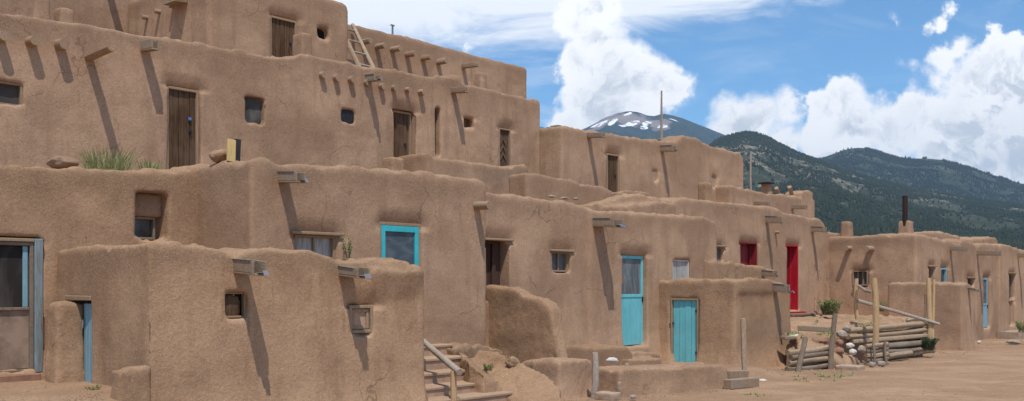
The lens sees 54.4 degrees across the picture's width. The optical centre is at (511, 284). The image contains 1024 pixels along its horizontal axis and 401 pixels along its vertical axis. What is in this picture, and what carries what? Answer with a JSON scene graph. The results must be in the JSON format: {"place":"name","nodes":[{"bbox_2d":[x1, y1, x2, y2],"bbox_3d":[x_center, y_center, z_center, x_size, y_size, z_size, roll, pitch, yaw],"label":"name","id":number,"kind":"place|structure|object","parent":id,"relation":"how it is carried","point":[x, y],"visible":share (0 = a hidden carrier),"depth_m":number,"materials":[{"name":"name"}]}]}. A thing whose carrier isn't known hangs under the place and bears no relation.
{"place":"outdoors","nodes":[
{"label":"outdoors","id":0,"kind":"place"},
{"bbox_2d":[459,350,561,400],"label":"earth bank","id":1,"kind":"structure","parent":0,"point":[521,382],"depth_m":13.80,"materials":[{"name":"soil"}]},
{"bbox_2d":[482,363,493,370],"bbox_3d":[-0.331,1.152,13.909,0.172,0.114,0.188,0,0,0],"label":"weed","id":2,"kind":"object","parent":1,"relation":"on","point":[487,368],"visible":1,"depth_m":13.89,"materials":[{"name":"green plant"}]},
{"bbox_2d":[505,356,519,366],"bbox_3d":[0.014,1.127,14.399,0.211,0.175,0.157,0,0,-25],"label":"stone","id":3,"kind":"object","parent":1,"relation":"on","point":[512,361],"visible":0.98,"depth_m":14.34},
{"bbox_2d":[0,338,1023,400],"bbox_3d":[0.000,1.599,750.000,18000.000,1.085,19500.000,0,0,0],"label":"ground","id":4,"kind":"structure","parent":0,"point":[1002,359],"depth_m":15.86,"materials":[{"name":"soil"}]},
{"bbox_2d":[0,163,208,382],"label":"adobe house","id":5,"kind":"structure","parent":4,"relation":"on","point":[47,215],"depth_m":11.73,"materials":[{"name":"soil"}]},
{"bbox_2d":[0,238,42,382],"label":"door","id":6,"kind":"structure","parent":5,"relation":"in","point":[21,259],"depth_m":11.50,"materials":[{"name":"blue paint"}]},
{"bbox_2d":[46,156,78,168],"bbox_3d":[-5.817,-1.571,12.906,0.454,0.167,0.356,0,0,0],"label":"stone","id":7,"kind":"object","parent":5,"relation":"on","point":[59,162],"visible":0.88,"depth_m":12.77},
{"bbox_2d":[70,144,146,170],"bbox_3d":[-5.376,-1.700,13.329,0.954,0.359,1.003,0,0,26],"label":"grass clump","id":8,"kind":"object","parent":5,"relation":"on","point":[110,164],"visible":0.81,"depth_m":13.17,"materials":[{"name":"green plant"}]},
{"bbox_2d":[134,191,163,239],"bbox_3d":[-4.685,-0.891,12.775,0.288,0.639,0.471,0,0,41],"label":"window","id":9,"kind":"structure","parent":5,"relation":"in","point":[148,205],"depth_m":12.80,"materials":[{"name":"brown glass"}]},
{"bbox_2d":[136,157,164,169],"bbox_3d":[-4.911,-1.627,13.521,0.424,0.200,0.407,0,0,-42],"label":"grass clump","id":10,"kind":"object","parent":5,"relation":"on","point":[146,165],"visible":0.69,"depth_m":13.42,"materials":[{"name":"green plant"}]},
{"bbox_2d":[45,241,427,400],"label":"adobe house","id":11,"kind":"structure","parent":4,"relation":"on","point":[169,321],"depth_m":10.99,"materials":[{"name":"soil"}]},
{"bbox_2d":[65,295,92,382],"bbox_3d":[-4.811,0.693,11.383,0.320,1.127,0.723,0,0,-45],"label":"door","id":12,"kind":"structure","parent":11,"relation":"in","point":[87,322],"depth_m":11.24,"materials":[{"name":"blue paint"}]},
{"bbox_2d":[225,292,245,317],"bbox_3d":[-3.018,0.227,10.760,0.276,0.284,0.082,0,0,-45],"label":"window","id":13,"kind":"structure","parent":11,"relation":"in","point":[235,302],"depth_m":10.75,"materials":[{"name":"brown wood"}]},
{"bbox_2d":[340,234,352,257],"bbox_3d":[-2.107,-0.488,12.719,0.166,0.310,0.196,0,0,0],"label":"weed","id":14,"kind":"object","parent":11,"relation":"on","point":[349,249],"visible":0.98,"depth_m":12.71,"materials":[{"name":"green plant"}]},
{"bbox_2d":[347,305,372,332],"bbox_3d":[-1.820,0.415,11.876,0.346,0.335,0.090,0,0,-45],"label":"window","id":15,"kind":"structure","parent":11,"relation":"in","point":[361,316],"depth_m":11.88,"materials":[{"name":"brown wood"}]},
{"bbox_2d":[170,157,492,345],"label":"adobe house","id":16,"kind":"structure","parent":4,"relation":"on","point":[431,225],"depth_m":13.81,"materials":[{"name":"paint"}]},
{"bbox_2d":[209,149,226,162],"bbox_3d":[-3.800,-1.667,12.995,0.272,0.200,0.260,0,0,0],"label":"stone","id":17,"kind":"object","parent":16,"relation":"on","point":[218,156],"visible":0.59,"depth_m":12.90,"materials":[{"name":"stone"}]},
{"bbox_2d":[226,139,235,161],"bbox_3d":[-3.617,-1.719,12.825,0.144,0.307,0.069,0,0,-45],"label":"leaning board","id":18,"kind":"object","parent":16,"relation":"on","point":[231,150],"visible":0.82,"depth_m":12.81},
{"bbox_2d":[234,139,240,160],"bbox_3d":[-3.574,-1.739,12.950,0.095,0.300,0.040,0,0,-45],"label":"leaning board","id":19,"kind":"object","parent":16,"relation":"on","point":[238,146],"visible":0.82,"depth_m":12.94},
{"bbox_2d":[0,0,539,173],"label":"adobe house","id":20,"kind":"structure","parent":16,"relation":"on","point":[66,82],"depth_m":17.00,"materials":[{"name":"paint"}]},
{"bbox_2d":[0,81,22,105],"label":"window","id":21,"kind":"structure","parent":20,"relation":"in","point":[10,93],"depth_m":14.52,"materials":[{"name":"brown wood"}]},
{"bbox_2d":[0,0,133,32],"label":"adobe house","id":22,"kind":"structure","parent":20,"relation":"on","point":[110,14],"depth_m":20.63,"materials":[{"name":"paint"}]},
{"bbox_2d":[167,85,198,168],"bbox_3d":[-5.509,-2.524,16.580,0.105,1.475,0.595,0,0,41],"label":"door","id":23,"kind":"structure","parent":20,"relation":"in","point":[183,103],"depth_m":16.59,"materials":[{"name":"brown wood"}]},
{"bbox_2d":[128,0,347,61],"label":"adobe house","id":24,"kind":"structure","parent":20,"relation":"on","point":[269,28],"depth_m":20.20,"materials":[{"name":"paint"}]},
{"bbox_2d":[270,15,296,56],"bbox_3d":[-4.725,-4.955,20.470,0.105,1.011,0.667,0,0,41],"label":"door","id":25,"kind":"structure","parent":24,"relation":"in","point":[282,30],"depth_m":20.44,"materials":[{"name":"brown wood"}]},
{"bbox_2d":[348,23,375,67],"bbox_3d":[-3.541,-5.387,22.829,0.544,1.616,1.699,0,0,-32],"label":"ladder","id":26,"kind":"object","parent":20,"relation":"on","point":[363,48],"visible":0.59,"depth_m":22.78,"materials":[{"name":"grey wood"}]},
{"bbox_2d":[392,110,410,157],"bbox_3d":[-2.308,-2.840,20.334,0.105,1.380,0.584,0,0,41],"label":"door","id":27,"kind":"structure","parent":20,"relation":"in","point":[402,120],"depth_m":20.38,"materials":[{"name":"brown wood"}]},
{"bbox_2d":[347,24,526,98],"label":"adobe house","id":28,"kind":"structure","parent":20,"relation":"on","point":[406,54],"depth_m":25.68,"materials":[{"name":"paint"}]},
{"bbox_2d":[498,128,510,165],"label":"door","id":29,"kind":"structure","parent":20,"relation":"in","point":[504,134],"depth_m":22.53,"materials":[{"name":"brown wood"}]},
{"bbox_2d":[290,231,344,259],"bbox_3d":[-2.589,-0.448,13.149,0.160,0.479,0.850,0,0,41],"label":"window","id":30,"kind":"structure","parent":16,"relation":"in","point":[324,245],"depth_m":13.19,"materials":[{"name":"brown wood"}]},
{"bbox_2d":[382,157,404,170],"bbox_3d":[-2.024,-1.815,16.982,0.345,0.687,0.327,0,0,41],"label":"chimney stub","id":31,"kind":"object","parent":16,"relation":"on","point":[392,163],"visible":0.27,"depth_m":16.87,"materials":[{"name":"soil"}]},
{"bbox_2d":[379,222,420,265],"bbox_3d":[-1.620,-0.025,14.279,0.070,1.709,0.820,0,0,41],"label":"window","id":32,"kind":"structure","parent":16,"relation":"in","point":[400,241],"depth_m":14.30,"materials":[{"name":"teal paint"}]},
{"bbox_2d":[424,338,462,400],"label":"handrail","id":33,"kind":"object","parent":4,"relation":"on","point":[456,370],"visible":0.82,"depth_m":12.74,"materials":[{"name":"grey wood"}]},
{"bbox_2d":[424,343,512,400],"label":"staircase","id":34,"kind":"structure","parent":4,"relation":"on","point":[437,371],"depth_m":13.48,"materials":[{"name":"brown wood"}]},
{"bbox_2d":[447,342,501,357],"bbox_3d":[-0.809,1.295,15.270,0.892,0.854,1.163,0,0,41],"label":"broken ledge","id":35,"kind":"object","parent":4,"relation":"on","point":[469,350],"visible":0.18,"depth_m":14.81,"materials":[{"name":"soil"}]},
{"bbox_2d":[486,285,567,362],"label":"wing wall","id":36,"kind":"structure","parent":4,"relation":"on","point":[524,325],"depth_m":15.82,"materials":[{"name":"soil"}]},
{"bbox_2d":[522,357,591,399],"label":"wall","id":37,"kind":"structure","parent":4,"relation":"on","point":[571,378],"depth_m":14.15,"materials":[{"name":"paint"}]},
{"bbox_2d":[591,352,598,398],"bbox_3d":[1.167,1.321,14.085,0.125,0.712,0.123,0,0,0],"label":"post","id":38,"kind":"object","parent":4,"relation":"on","point":[595,382],"visible":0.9,"depth_m":14.04,"materials":[{"name":"grey wood"}]},
{"bbox_2d":[566,343,631,368],"bbox_3d":[1.194,1.359,17.687,0.774,0.700,2.318,0,0,41],"label":"adobe bench","id":39,"kind":"object","parent":4,"relation":"on","point":[605,352],"visible":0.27,"depth_m":17.61,"materials":[{"name":"soil"}]},
{"bbox_2d":[485,193,716,357],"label":"adobe house","id":40,"kind":"structure","parent":4,"relation":"on","point":[595,276],"depth_m":18.38,"materials":[{"name":"paint"}]},
{"bbox_2d":[397,153,527,194],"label":"roof parapet","id":41,"kind":"structure","parent":40,"relation":"on","point":[494,179],"depth_m":20.16,"materials":[{"name":"paint"}]},
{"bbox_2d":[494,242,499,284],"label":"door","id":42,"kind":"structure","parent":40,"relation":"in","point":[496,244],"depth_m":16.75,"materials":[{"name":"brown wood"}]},
{"bbox_2d":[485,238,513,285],"bbox_3d":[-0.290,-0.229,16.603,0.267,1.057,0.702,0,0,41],"label":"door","id":43,"kind":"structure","parent":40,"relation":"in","point":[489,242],"depth_m":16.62,"materials":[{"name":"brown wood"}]},
{"bbox_2d":[509,173,612,204],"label":"roof parapet","id":44,"kind":"structure","parent":40,"relation":"on","point":[535,185],"depth_m":20.29,"materials":[{"name":"paint"}]},
{"bbox_2d":[550,249,574,271],"bbox_3d":[0.859,-0.419,17.808,0.170,0.399,0.675,0,0,41],"label":"window","id":45,"kind":"structure","parent":40,"relation":"in","point":[559,256],"depth_m":17.84,"materials":[{"name":"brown wood"}]},
{"bbox_2d":[580,190,675,213],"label":"roof parapet","id":46,"kind":"structure","parent":40,"relation":"on","point":[635,201],"depth_m":21.43,"materials":[{"name":"paint"}]},
{"bbox_2d":[621,251,643,344],"bbox_3d":[2.322,0.269,19.457,0.132,1.842,0.955,0,0,41],"label":"door","id":47,"kind":"structure","parent":40,"relation":"in","point":[632,304],"depth_m":19.52,"materials":[{"name":"teal paint"}]},
{"bbox_2d":[673,260,688,279],"bbox_3d":[3.480,-0.246,20.707,0.070,0.515,0.641,0,0,41],"label":"window","id":48,"kind":"structure","parent":40,"relation":"in","point":[680,267],"depth_m":20.75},
{"bbox_2d":[595,391,620,400],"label":"stone step","id":49,"kind":"object","parent":4,"relation":"on","point":[607,395],"visible":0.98,"depth_m":13.84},
{"bbox_2d":[622,350,660,365],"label":"step","id":50,"kind":"structure","parent":4,"relation":"on","point":[643,358],"depth_m":18.50,"materials":[{"name":"paint"}]},
{"bbox_2d":[598,362,727,396],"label":"wall","id":51,"kind":"structure","parent":4,"relation":"on","point":[667,378],"depth_m":14.68,"materials":[{"name":"paint"}]},
{"bbox_2d":[606,357,618,363],"bbox_3d":[1.569,1.197,15.603,0.204,0.099,0.152,0,0,0],"label":"stone","id":52,"kind":"object","parent":51,"relation":"on","point":[612,360],"visible":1,"depth_m":15.55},
{"bbox_2d":[659,277,794,367],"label":"adobe shed","id":53,"kind":"structure","parent":4,"relation":"on","point":[699,320],"depth_m":19.55,"materials":[{"name":"soil"}]},
{"bbox_2d":[669,298,698,362],"bbox_3d":[3.410,0.947,19.695,0.686,1.327,0.102,0,0,41],"label":"door","id":54,"kind":"structure","parent":53,"relation":"in","point":[684,312],"depth_m":19.69,"materials":[{"name":"teal paint"}]},
{"bbox_2d":[703,259,780,280],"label":"roof parapet","id":55,"kind":"structure","parent":53,"relation":"on","point":[714,269],"depth_m":22.20,"materials":[{"name":"paint"}]},
{"bbox_2d":[724,377,758,388],"bbox_3d":[3.555,1.531,15.403,0.787,0.169,0.150,0,0,-45],"label":"timber","id":56,"kind":"object","parent":4,"relation":"on","point":[741,383],"visible":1,"depth_m":15.28,"materials":[{"name":"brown wood"}]},
{"bbox_2d":[727,370,748,378],"bbox_3d":[3.640,1.465,16.178,0.150,0.156,0.567,0,0,45],"label":"timber","id":57,"kind":"object","parent":56,"relation":"on","point":[737,373],"visible":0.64,"depth_m":16.09,"materials":[{"name":"brown wood"}]},
{"bbox_2d":[740,318,746,369],"bbox_3d":[3.846,1.057,16.518,0.107,0.984,0.050,0,0,-11],"label":"post","id":58,"kind":"object","parent":4,"relation":"on","point":[743,344],"visible":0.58,"depth_m":16.50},
{"bbox_2d":[795,338,807,371],"bbox_3d":[5.364,1.349,18.459,0.314,0.696,0.109,0,0,-37],"label":"stake","id":59,"kind":"object","parent":4,"relation":"on","point":[801,355],"visible":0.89,"depth_m":18.43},
{"bbox_2d":[784,362,827,370],"bbox_3d":[5.658,1.580,18.938,1.278,0.159,0.114,0,0,-34],"label":"log","id":60,"kind":"object","parent":4,"relation":"on","point":[813,367],"visible":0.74,"depth_m":18.90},
{"bbox_2d":[786,356,827,366],"bbox_3d":[5.695,1.462,18.951,1.271,0.160,0.120,0,0,-34],"label":"log","id":61,"kind":"object","parent":60,"relation":"on","point":[808,360],"visible":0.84,"depth_m":18.85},
{"bbox_2d":[789,350,828,360],"bbox_3d":[5.720,1.355,18.968,1.229,0.166,0.126,0,0,-36],"label":"log","id":62,"kind":"object","parent":61,"relation":"on","point":[809,355],"visible":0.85,"depth_m":18.87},
{"bbox_2d":[785,344,834,355],"bbox_3d":[5.708,1.249,18.991,1.312,0.190,0.132,0,0,-33],"label":"log","id":63,"kind":"object","parent":62,"relation":"on","point":[808,350],"visible":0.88,"depth_m":18.90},
{"bbox_2d":[742,316,908,396],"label":"ground weeds","id":64,"kind":"object","parent":4,"relation":"on","point":[828,333],"visible":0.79,"depth_m":17.49,"materials":[{"name":"green plant"}]},
{"bbox_2d":[828,313,837,369],"bbox_3d":[6.165,1.155,19.181,0.238,1.201,0.124,0,0,-32],"label":"post","id":65,"kind":"object","parent":4,"relation":"on","point":[832,344],"visible":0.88,"depth_m":19.16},
{"bbox_2d":[835,364,864,370],"bbox_3d":[6.464,1.626,19.034,0.455,0.176,0.346,0,0,42],"label":"stone step","id":66,"kind":"object","parent":4,"relation":"on","point":[850,367],"visible":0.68,"depth_m":18.91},
{"bbox_2d":[871,278,878,358],"bbox_3d":[7.580,0.719,20.784,0.170,1.700,0.131,0,0,18],"label":"post","id":67,"kind":"object","parent":4,"relation":"on","point":[875,300],"visible":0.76,"depth_m":20.73,"materials":[{"name":"wood"}]},
{"bbox_2d":[829,196,967,315],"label":"adobe house","id":68,"kind":"structure","parent":4,"relation":"on","point":[906,253],"depth_m":28.34,"materials":[{"name":"paint"}]},
{"bbox_2d":[852,270,868,285],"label":"window","id":69,"kind":"structure","parent":68,"relation":"in","point":[863,276],"depth_m":28.39,"materials":[{"name":"brown wood"}]},
{"bbox_2d":[941,268,946,281],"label":"window","id":70,"kind":"structure","parent":68,"relation":"in","point":[943,270],"depth_m":29.32,"materials":[{"name":"blue paint"}]},
{"bbox_2d":[887,350,912,358],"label":"log","id":71,"kind":"object","parent":4,"relation":"on","point":[899,354],"visible":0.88,"depth_m":21.86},
{"bbox_2d":[912,348,935,355],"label":"log","id":72,"kind":"object","parent":4,"relation":"on","point":[924,352],"visible":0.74,"depth_m":22.89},
{"bbox_2d":[878,347,924,352],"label":"log","id":73,"kind":"object","parent":72,"relation":"on","point":[916,349],"visible":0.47,"depth_m":22.39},
{"bbox_2d":[879,340,921,347],"bbox_3d":[8.788,1.343,22.352,2.346,0.147,0.143,0,0,-41],"label":"log","id":74,"kind":"object","parent":73,"relation":"on","point":[903,344],"visible":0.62,"depth_m":22.25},
{"bbox_2d":[849,333,927,343],"bbox_3d":[8.408,1.204,22.027,3.407,0.131,0.122,0,0,-42],"label":"log","id":75,"kind":"object","parent":74,"relation":"on","point":[886,339],"visible":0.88,"depth_m":21.91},
{"bbox_2d":[846,327,927,339],"bbox_3d":[8.348,1.085,22.008,3.580,0.158,0.136,0,0,-42],"label":"log","id":76,"kind":"object","parent":75,"relation":"on","point":[885,334],"visible":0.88,"depth_m":21.91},
{"bbox_2d":[848,321,926,333],"bbox_3d":[8.381,0.946,22.032,3.558,0.186,0.145,0,0,-42],"label":"log","id":77,"kind":"object","parent":76,"relation":"on","point":[887,327],"visible":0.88,"depth_m":21.91,"materials":[{"name":"wood"}]},
{"bbox_2d":[924,278,934,338],"bbox_3d":[9.697,0.706,23.092,0.240,1.705,0.154,0,0,9],"label":"split post","id":78,"kind":"object","parent":4,"relation":"on","point":[929,307],"visible":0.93,"depth_m":23.06,"materials":[{"name":"wood"}]},
{"bbox_2d":[857,299,939,324],"bbox_3d":[8.918,0.646,22.948,1.947,0.614,0.102,0,0,-3],"label":"rail","id":79,"kind":"object","parent":78,"relation":"attached to","point":[898,312],"visible":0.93,"depth_m":22.91,"materials":[{"name":"grey wood"}]},
{"bbox_2d":[888,281,982,350],"bbox_3d":[11.339,1.069,26.658,2.344,2.285,1.242,0,0,42],"label":"adobe porch","id":80,"kind":"object","parent":4,"relation":"on","point":[954,309],"visible":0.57,"depth_m":26.09,"materials":[{"name":"paint"}]},
{"bbox_2d":[942,236,1002,340],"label":"adobe house","id":81,"kind":"structure","parent":4,"relation":"on","point":[979,264],"depth_m":32.27,"materials":[{"name":"paint"}]},
{"bbox_2d":[983,276,987,326],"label":"door","id":82,"kind":"structure","parent":81,"relation":"in","point":[985,280],"depth_m":32.81,"materials":[{"name":"blue paint"}]},
{"bbox_2d":[994,243,1023,337],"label":"adobe house","id":83,"kind":"structure","parent":4,"relation":"on","point":[1010,286],"depth_m":34.66,"materials":[{"name":"paint"}]},
{"bbox_2d":[1008,272,1016,298],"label":"window","id":84,"kind":"structure","parent":83,"relation":"in","point":[1010,274],"depth_m":34.92,"materials":[{"name":"brown wood"}]},
{"bbox_2d":[1000,330,1023,338],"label":"stone step","id":85,"kind":"object","parent":4,"relation":"on","point":[1011,334],"visible":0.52,"depth_m":33.05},
{"bbox_2d":[1015,321,1023,332],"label":"weed","id":86,"kind":"object","parent":4,"relation":"on","point":[1020,327],"visible":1,"depth_m":28.98,"materials":[{"name":"green plant"}]},
{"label":"log","id":87,"kind":"object","parent":4,"relation":"on","visible":0},
{"bbox_2d":[864,356,888,362],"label":"log","id":88,"kind":"object","parent":87,"relation":"on","point":[867,360],"visible":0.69,"depth_m":20.50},
{"bbox_2d":[864,351,888,357],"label":"log","id":89,"kind":"object","parent":88,"relation":"on","point":[870,355],"visible":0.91,"depth_m":20.52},
{"bbox_2d":[865,347,888,352],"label":"log","id":90,"kind":"object","parent":89,"relation":"on","point":[877,350],"visible":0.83,"depth_m":20.61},
{"bbox_2d":[864,342,888,347],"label":"log","id":91,"kind":"object","parent":90,"relation":"on","point":[876,345],"visible":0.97,"depth_m":20.54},
{"bbox_2d":[540,111,723,144],"bbox_3d":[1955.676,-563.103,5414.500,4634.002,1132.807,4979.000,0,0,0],"label":"mountain","id":92,"kind":"structure","parent":0,"point":[630,124],"depth_m":6055.03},
{"bbox_2d":[334,0,1023,183],"label":"sky","id":93,"kind":"structure","parent":0,"point":[932,79],"materials":[{"name":"blue"}]},
{"bbox_2d":[786,340,859,367],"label":"path","id":94,"kind":"structure","parent":0,"point":[845,358],"depth_m":19.95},
{"bbox_2d":[834,347,843,354],"bbox_3d":[6.485,1.337,19.797,0.247,0.168,0.241,0,0,0],"label":"stone","id":95,"kind":"object","parent":94,"relation":"on","point":[839,350],"visible":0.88,"depth_m":19.71,"materials":[{"name":"red stone"}]},
{"bbox_2d":[790,314,923,365],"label":"earth terrace","id":96,"kind":"structure","parent":0,"point":[843,320],"depth_m":22.90,"materials":[{"name":"soil"}]},
{"bbox_2d":[658,197,839,312],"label":"adobe house","id":97,"kind":"structure","parent":96,"relation":"on","point":[792,250],"depth_m":26.52,"materials":[{"name":"paint"}]},
{"bbox_2d":[540,125,742,201],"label":"adobe house","id":98,"kind":"structure","parent":97,"relation":"on","point":[675,166],"depth_m":25.36,"materials":[{"name":"paint"}]},
{"bbox_2d":[605,153,618,191],"bbox_3d":[2.461,-2.679,24.638,0.105,1.077,0.528,0,0,41],"label":"door","id":99,"kind":"structure","parent":98,"relation":"in","point":[612,162],"depth_m":24.67,"materials":[{"name":"brown wood"}]},
{"bbox_2d":[660,91,662,140],"bbox_3d":[4.069,-4.473,27.088,0.078,1.579,0.085,0,0,0],"label":"pole","id":100,"kind":"object","parent":98,"relation":"on","point":[661,121],"visible":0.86,"depth_m":27.07,"materials":[{"name":"grey wood"}]},
{"bbox_2d":[698,182,711,200],"bbox_3d":[4.927,-2.158,25.408,0.292,0.865,0.339,0,0,42],"label":"chimney stub","id":101,"kind":"object","parent":97,"relation":"on","point":[704,190],"visible":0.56,"depth_m":25.30,"materials":[{"name":"paint"}]},
{"bbox_2d":[716,245,726,260],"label":"window","id":102,"kind":"structure","parent":97,"relation":"in","point":[719,247],"depth_m":24.46,"materials":[{"name":"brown wood"}]},
{"bbox_2d":[739,242,756,264],"bbox_3d":[5.960,-0.672,25.536,0.245,0.791,0.925,0,0,41],"label":"window","id":103,"kind":"structure","parent":97,"relation":"in","point":[748,253],"depth_m":25.78,"materials":[{"name":"red paint"}]},
{"bbox_2d":[714,182,814,217],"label":"adobe house","id":104,"kind":"structure","parent":97,"relation":"on","point":[798,202],"depth_m":30.18,"materials":[{"name":"paint"}]},
{"bbox_2d":[749,153,751,189],"bbox_3d":[7.099,-3.283,29.596,0.067,1.218,0.099,0,0,30],"label":"pole","id":105,"kind":"object","parent":104,"relation":"on","point":[750,181],"visible":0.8,"depth_m":29.57,"materials":[{"name":"grey wood"}]},
{"bbox_2d":[785,245,805,312],"bbox_3d":[7.676,-0.119,27.359,0.480,1.900,0.846,0,0,41],"label":"door","id":106,"kind":"structure","parent":97,"relation":"in","point":[792,252],"depth_m":27.61,"materials":[{"name":"red paint"}]},
{"bbox_2d":[780,336,807,339],"bbox_3d":[5.684,1.077,20.050,0.622,0.086,0.160,0,0,-29],"label":"timber","id":107,"kind":"object","parent":96,"relation":"on","point":[789,337],"visible":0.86,"depth_m":19.92,"materials":[{"name":"brown wood"}]},
{"bbox_2d":[790,313,826,315],"bbox_3d":[7.989,0.814,26.900,0.300,0.090,2.576,0,0,39],"label":"plank","id":108,"kind":"object","parent":96,"relation":"on","point":[801,314],"visible":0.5,"depth_m":26.36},
{"bbox_2d":[798,325,830,331],"bbox_3d":[6.254,0.919,20.500,0.720,0.135,0.200,0,0,16],"label":"timber","id":109,"kind":"object","parent":96,"relation":"on","point":[812,328],"visible":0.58,"depth_m":20.42,"materials":[{"name":"brown wood"}]},
{"bbox_2d":[814,293,818,314],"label":"stone slab","id":110,"kind":"structure","parent":96,"relation":"on","point":[816,305],"depth_m":26.39,"materials":[{"name":"red stone"}]},
{"bbox_2d":[817,299,843,314],"bbox_3d":[7.960,0.566,24.998,0.618,0.414,0.579,0,0,-39],"label":"shrub","id":111,"kind":"object","parent":96,"relation":"on","point":[829,307],"visible":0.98,"depth_m":24.87,"materials":[{"name":"green plant"}]},
{"bbox_2d":[836,330,847,337],"bbox_3d":[6.824,1.036,20.599,0.224,0.173,0.201,0,0,28],"label":"stone","id":112,"kind":"object","parent":96,"relation":"on","point":[842,334],"visible":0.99,"depth_m":20.54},
{"bbox_2d":[854,278,858,318],"bbox_3d":[7.961,0.342,22.995,0.134,0.948,0.096,0,0,0],"label":"post","id":113,"kind":"object","parent":96,"relation":"on","point":[856,313],"visible":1,"depth_m":22.96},
{"bbox_2d":[918,337,939,349],"bbox_3d":[9.580,1.352,22.858,0.521,0.331,0.508,0,0,0],"label":"shrub","id":114,"kind":"object","parent":96,"relation":"on","point":[927,343],"visible":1,"depth_m":22.77,"materials":[{"name":"green plant"}]},
{"bbox_2d":[714,136,1023,235],"bbox_3d":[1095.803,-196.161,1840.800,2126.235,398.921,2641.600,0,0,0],"label":"hill","id":115,"kind":"structure","parent":0,"point":[762,176],"depth_m":1926.06,"materials":[{"name":"plant"}]},
{"bbox_2d":[709,130,1023,249],"bbox_3d":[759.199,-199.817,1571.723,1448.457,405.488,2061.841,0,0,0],"label":"hill forest","id":116,"kind":"object","parent":115,"relation":"on","point":[1002,235],"visible":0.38,"depth_m":1683.38,"materials":[{"name":"green plant"}]},
{"bbox_2d":[822,148,1023,203],"bbox_3d":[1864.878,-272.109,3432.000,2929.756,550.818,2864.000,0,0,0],"label":"hill","id":117,"kind":"structure","parent":0,"point":[947,173],"depth_m":3644.19,"materials":[{"name":"plant"}]},
{"bbox_2d":[818,147,1023,203],"bbox_3d":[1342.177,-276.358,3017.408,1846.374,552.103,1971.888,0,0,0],"label":"hill forest","id":118,"kind":"object","parent":117,"relation":"on","point":[904,161],"visible":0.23,"depth_m":3625.84,"materials":[{"name":"plant"}]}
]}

